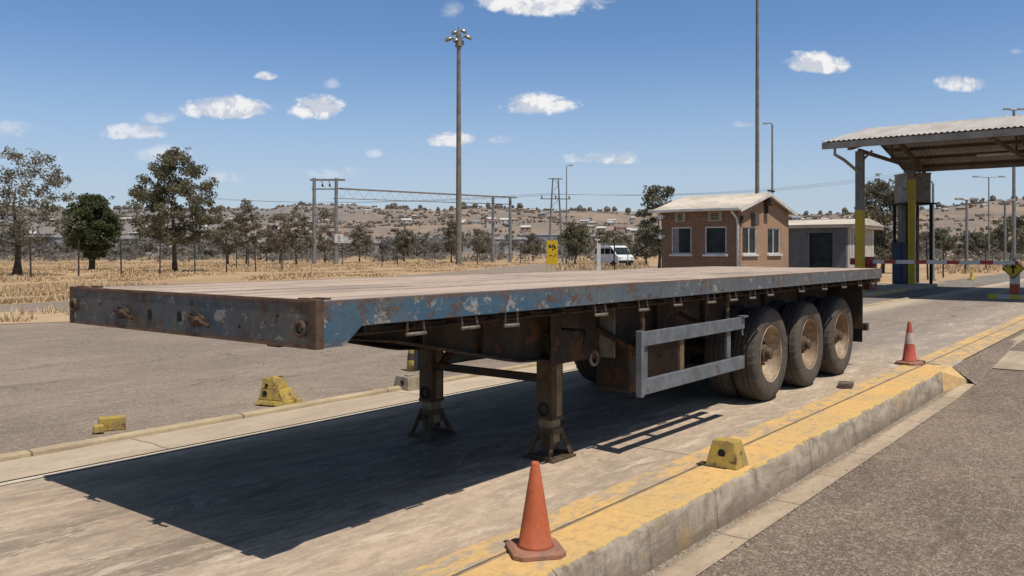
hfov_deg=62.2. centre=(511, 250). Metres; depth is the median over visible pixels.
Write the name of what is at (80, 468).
slab edge
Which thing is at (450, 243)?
background tree
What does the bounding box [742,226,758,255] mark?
window
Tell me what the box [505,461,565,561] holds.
traffic cone
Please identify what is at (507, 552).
groove
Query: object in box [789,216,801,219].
hill house
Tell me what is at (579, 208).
hill scrub
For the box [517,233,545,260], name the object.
background tree
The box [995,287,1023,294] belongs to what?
island
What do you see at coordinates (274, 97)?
sky
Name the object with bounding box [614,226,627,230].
hill house
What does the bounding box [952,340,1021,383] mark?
shoulder
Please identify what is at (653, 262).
ground
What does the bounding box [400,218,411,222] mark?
hill house
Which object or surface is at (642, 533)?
kerb
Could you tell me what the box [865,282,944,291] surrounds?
traffic island
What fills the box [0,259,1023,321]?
dry grass
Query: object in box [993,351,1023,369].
cross gutter
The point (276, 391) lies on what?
stepped block
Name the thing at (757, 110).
tall pole
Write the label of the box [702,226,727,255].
window
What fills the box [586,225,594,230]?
hill house
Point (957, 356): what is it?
band
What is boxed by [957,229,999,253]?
background tree
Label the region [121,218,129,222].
hill house
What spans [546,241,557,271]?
warning sign
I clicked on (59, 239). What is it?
warehouse
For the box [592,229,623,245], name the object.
background tree
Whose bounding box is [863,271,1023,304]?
lane
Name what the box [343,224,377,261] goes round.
background tree
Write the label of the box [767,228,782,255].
window
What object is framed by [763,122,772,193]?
street lamp
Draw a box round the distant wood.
[0,227,1023,261]
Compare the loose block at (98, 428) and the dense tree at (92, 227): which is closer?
the loose block at (98, 428)
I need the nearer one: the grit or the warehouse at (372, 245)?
the grit
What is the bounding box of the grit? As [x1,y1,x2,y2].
[8,348,1023,575]
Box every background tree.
[211,219,246,263]
[226,198,265,263]
[256,226,276,260]
[264,212,298,262]
[275,206,314,263]
[307,207,340,262]
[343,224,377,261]
[389,228,421,260]
[441,214,464,262]
[467,229,490,260]
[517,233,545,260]
[555,221,592,263]
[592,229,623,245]
[612,236,635,254]
[621,222,660,265]
[919,226,962,255]
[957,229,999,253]
[984,215,1023,253]
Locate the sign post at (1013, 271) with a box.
[1002,256,1023,293]
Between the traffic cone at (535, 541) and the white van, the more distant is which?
the white van
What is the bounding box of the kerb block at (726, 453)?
[696,437,747,469]
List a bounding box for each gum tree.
[636,185,674,267]
[851,173,897,272]
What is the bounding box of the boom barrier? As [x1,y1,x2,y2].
[850,257,1018,289]
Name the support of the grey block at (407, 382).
on the slab strip
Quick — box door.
[810,233,831,267]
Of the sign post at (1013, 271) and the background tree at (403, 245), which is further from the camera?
the background tree at (403, 245)
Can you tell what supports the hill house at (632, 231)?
on the hills
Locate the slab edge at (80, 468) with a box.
[0,281,1022,485]
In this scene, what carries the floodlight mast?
on the ground at (653, 262)
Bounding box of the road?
[696,340,1023,575]
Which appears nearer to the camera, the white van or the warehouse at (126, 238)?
the white van
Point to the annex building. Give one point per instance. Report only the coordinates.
(829, 243)
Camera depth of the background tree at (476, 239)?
139.46 m
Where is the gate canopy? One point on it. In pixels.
(911, 150)
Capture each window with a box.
[669,227,692,255]
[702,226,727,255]
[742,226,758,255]
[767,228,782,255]
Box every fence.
[22,240,282,277]
[236,241,539,267]
[919,237,1010,279]
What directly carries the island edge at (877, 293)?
on the lane at (956, 284)
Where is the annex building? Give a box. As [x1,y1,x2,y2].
[789,219,884,267]
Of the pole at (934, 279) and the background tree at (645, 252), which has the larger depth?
the background tree at (645, 252)
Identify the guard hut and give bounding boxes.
[648,190,797,267]
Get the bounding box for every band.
[399,315,1023,575]
[927,320,1023,364]
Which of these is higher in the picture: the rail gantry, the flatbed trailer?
the rail gantry
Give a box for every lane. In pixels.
[0,281,1023,575]
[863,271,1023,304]
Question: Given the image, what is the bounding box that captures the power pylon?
[540,178,570,262]
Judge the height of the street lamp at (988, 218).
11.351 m
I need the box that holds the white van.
[594,246,633,266]
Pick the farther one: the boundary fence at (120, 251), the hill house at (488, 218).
the hill house at (488, 218)
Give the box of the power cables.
[178,171,934,202]
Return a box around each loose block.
[93,424,103,432]
[98,415,125,430]
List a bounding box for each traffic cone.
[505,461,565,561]
[895,321,923,365]
[967,269,976,279]
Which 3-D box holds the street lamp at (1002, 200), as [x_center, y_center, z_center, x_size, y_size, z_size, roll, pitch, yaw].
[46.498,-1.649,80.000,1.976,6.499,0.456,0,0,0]
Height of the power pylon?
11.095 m
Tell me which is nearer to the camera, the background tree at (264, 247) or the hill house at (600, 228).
the background tree at (264, 247)
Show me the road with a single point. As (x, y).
(920, 527)
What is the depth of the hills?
984.06 m
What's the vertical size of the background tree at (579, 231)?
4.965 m
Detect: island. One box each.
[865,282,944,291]
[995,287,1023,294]
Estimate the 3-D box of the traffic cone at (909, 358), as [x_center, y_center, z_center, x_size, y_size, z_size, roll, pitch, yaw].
[5.600,1.294,11.950,0.300,0.600,0.300,0,0,-30]
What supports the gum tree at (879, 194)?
on the ground at (653, 262)
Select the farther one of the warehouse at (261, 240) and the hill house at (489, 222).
the hill house at (489, 222)
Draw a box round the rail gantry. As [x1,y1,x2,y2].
[310,178,516,263]
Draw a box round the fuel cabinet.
[892,242,906,283]
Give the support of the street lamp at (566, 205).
on the yard at (59, 379)
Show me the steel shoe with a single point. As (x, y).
(845, 384)
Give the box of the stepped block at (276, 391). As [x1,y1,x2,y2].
[255,376,301,405]
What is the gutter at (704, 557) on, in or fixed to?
on the road
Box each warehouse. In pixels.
[2,235,71,253]
[77,236,147,255]
[256,239,282,255]
[340,241,380,255]
[462,237,527,252]
[520,233,557,242]
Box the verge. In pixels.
[0,312,69,323]
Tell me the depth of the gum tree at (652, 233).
61.76 m
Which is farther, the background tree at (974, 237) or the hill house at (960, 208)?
the hill house at (960, 208)
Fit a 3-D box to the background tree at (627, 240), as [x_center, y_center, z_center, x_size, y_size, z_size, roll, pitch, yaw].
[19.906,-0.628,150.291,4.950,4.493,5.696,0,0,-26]
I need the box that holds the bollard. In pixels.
[407,350,415,371]
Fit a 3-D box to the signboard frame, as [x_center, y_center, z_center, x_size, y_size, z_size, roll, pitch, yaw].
[6.096,0.440,52.000,2.030,2.320,0.100,0,0,0]
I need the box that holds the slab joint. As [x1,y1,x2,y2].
[1,287,990,485]
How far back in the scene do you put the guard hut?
27.10 m
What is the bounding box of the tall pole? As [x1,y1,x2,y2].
[755,0,758,193]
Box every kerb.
[0,297,909,461]
[459,370,942,575]
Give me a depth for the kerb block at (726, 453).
6.25 m
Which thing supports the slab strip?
on the ground at (653, 262)
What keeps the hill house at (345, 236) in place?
on the hills
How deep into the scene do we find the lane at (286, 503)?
5.94 m
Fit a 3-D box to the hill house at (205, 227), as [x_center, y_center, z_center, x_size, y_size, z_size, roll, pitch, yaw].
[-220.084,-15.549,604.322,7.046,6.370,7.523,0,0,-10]
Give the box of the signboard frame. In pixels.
[595,239,627,269]
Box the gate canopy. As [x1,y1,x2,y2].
[822,115,1023,291]
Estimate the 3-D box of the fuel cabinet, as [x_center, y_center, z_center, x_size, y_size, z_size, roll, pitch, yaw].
[17.333,0.545,37.947,0.501,1.850,0.480,0,0,-32]
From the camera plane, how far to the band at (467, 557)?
5.82 m
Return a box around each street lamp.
[566,165,572,262]
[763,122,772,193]
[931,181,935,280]
[954,198,978,267]
[973,176,1004,259]
[994,199,1015,267]
[1003,108,1023,258]
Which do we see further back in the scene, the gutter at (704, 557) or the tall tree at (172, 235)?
the tall tree at (172, 235)
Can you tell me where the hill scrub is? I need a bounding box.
[0,195,1023,252]
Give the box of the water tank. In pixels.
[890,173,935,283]
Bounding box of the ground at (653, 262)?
[0,255,1023,482]
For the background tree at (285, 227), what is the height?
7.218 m
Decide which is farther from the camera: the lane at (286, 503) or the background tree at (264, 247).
the background tree at (264, 247)
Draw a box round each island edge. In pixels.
[863,288,906,296]
[987,289,1023,299]
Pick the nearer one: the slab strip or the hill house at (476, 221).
the slab strip
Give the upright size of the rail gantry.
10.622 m
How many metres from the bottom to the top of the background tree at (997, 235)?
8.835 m
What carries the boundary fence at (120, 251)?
on the ground at (653, 262)
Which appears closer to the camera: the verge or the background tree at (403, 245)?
the verge
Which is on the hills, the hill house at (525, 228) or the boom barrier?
the hill house at (525, 228)
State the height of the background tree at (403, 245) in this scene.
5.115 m
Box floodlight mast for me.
[445,27,471,264]
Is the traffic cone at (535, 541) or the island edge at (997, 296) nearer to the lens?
the traffic cone at (535, 541)
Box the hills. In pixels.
[0,198,1023,254]
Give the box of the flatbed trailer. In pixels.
[69,266,881,463]
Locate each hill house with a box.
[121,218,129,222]
[197,225,208,231]
[329,233,347,240]
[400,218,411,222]
[473,220,480,223]
[484,217,496,223]
[485,220,499,226]
[497,218,508,223]
[520,225,531,231]
[538,212,546,217]
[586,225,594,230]
[596,226,605,233]
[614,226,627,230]
[630,229,638,234]
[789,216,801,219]
[956,206,964,210]
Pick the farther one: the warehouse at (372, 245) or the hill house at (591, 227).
the hill house at (591, 227)
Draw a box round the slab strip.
[0,278,1023,481]
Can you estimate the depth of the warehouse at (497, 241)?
343.33 m
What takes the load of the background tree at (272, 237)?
on the ground at (653, 262)
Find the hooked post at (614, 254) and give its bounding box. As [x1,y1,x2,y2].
[612,240,614,269]
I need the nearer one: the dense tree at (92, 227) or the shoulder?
the shoulder
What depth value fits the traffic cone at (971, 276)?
46.93 m
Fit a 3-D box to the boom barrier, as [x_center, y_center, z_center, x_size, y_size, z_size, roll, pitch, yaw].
[15.152,0.845,30.649,5.500,1.250,0.680,0,0,38]
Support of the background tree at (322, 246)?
on the ground at (653, 262)
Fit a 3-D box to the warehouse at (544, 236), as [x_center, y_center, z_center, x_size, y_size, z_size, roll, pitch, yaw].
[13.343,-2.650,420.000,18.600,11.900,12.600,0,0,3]
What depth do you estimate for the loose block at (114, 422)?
7.61 m
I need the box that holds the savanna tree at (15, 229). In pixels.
[0,145,79,275]
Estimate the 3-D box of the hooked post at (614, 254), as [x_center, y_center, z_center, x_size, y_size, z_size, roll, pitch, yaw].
[5.393,0.507,45.000,0.134,2.187,0.069,0,0,0]
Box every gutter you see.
[644,329,1023,575]
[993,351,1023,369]
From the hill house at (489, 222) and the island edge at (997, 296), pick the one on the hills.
the hill house at (489, 222)
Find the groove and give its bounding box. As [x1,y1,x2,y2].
[453,319,1023,575]
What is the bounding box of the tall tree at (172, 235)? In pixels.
[126,147,223,271]
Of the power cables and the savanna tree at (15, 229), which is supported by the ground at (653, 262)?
the savanna tree at (15, 229)
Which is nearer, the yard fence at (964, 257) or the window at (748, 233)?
the window at (748, 233)
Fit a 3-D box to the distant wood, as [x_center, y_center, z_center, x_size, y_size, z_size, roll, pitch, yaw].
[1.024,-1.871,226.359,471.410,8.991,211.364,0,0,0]
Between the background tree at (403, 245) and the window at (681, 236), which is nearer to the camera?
the window at (681, 236)
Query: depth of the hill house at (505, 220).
659.84 m
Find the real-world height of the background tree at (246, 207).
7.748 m
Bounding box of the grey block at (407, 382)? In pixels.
[393,374,418,390]
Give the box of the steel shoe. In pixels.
[838,381,853,388]
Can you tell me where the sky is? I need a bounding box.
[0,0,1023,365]
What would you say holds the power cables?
attached to the power pylon
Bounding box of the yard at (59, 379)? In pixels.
[0,263,1021,453]
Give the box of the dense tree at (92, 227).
[60,191,123,269]
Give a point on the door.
(820, 243)
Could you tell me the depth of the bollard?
11.34 m
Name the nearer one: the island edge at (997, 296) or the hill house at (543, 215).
the island edge at (997, 296)
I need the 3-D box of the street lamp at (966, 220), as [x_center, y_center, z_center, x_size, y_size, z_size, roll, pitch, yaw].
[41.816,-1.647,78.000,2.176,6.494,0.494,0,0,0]
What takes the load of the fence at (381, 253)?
on the ground at (653, 262)
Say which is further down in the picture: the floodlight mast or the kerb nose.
the kerb nose
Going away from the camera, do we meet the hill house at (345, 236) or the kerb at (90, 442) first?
the kerb at (90, 442)
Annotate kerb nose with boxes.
[915,364,971,390]
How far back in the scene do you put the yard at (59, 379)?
11.16 m
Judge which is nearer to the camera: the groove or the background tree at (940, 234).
the groove
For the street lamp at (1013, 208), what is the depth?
89.87 m
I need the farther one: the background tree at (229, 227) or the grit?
the background tree at (229, 227)
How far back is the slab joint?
7.22 m

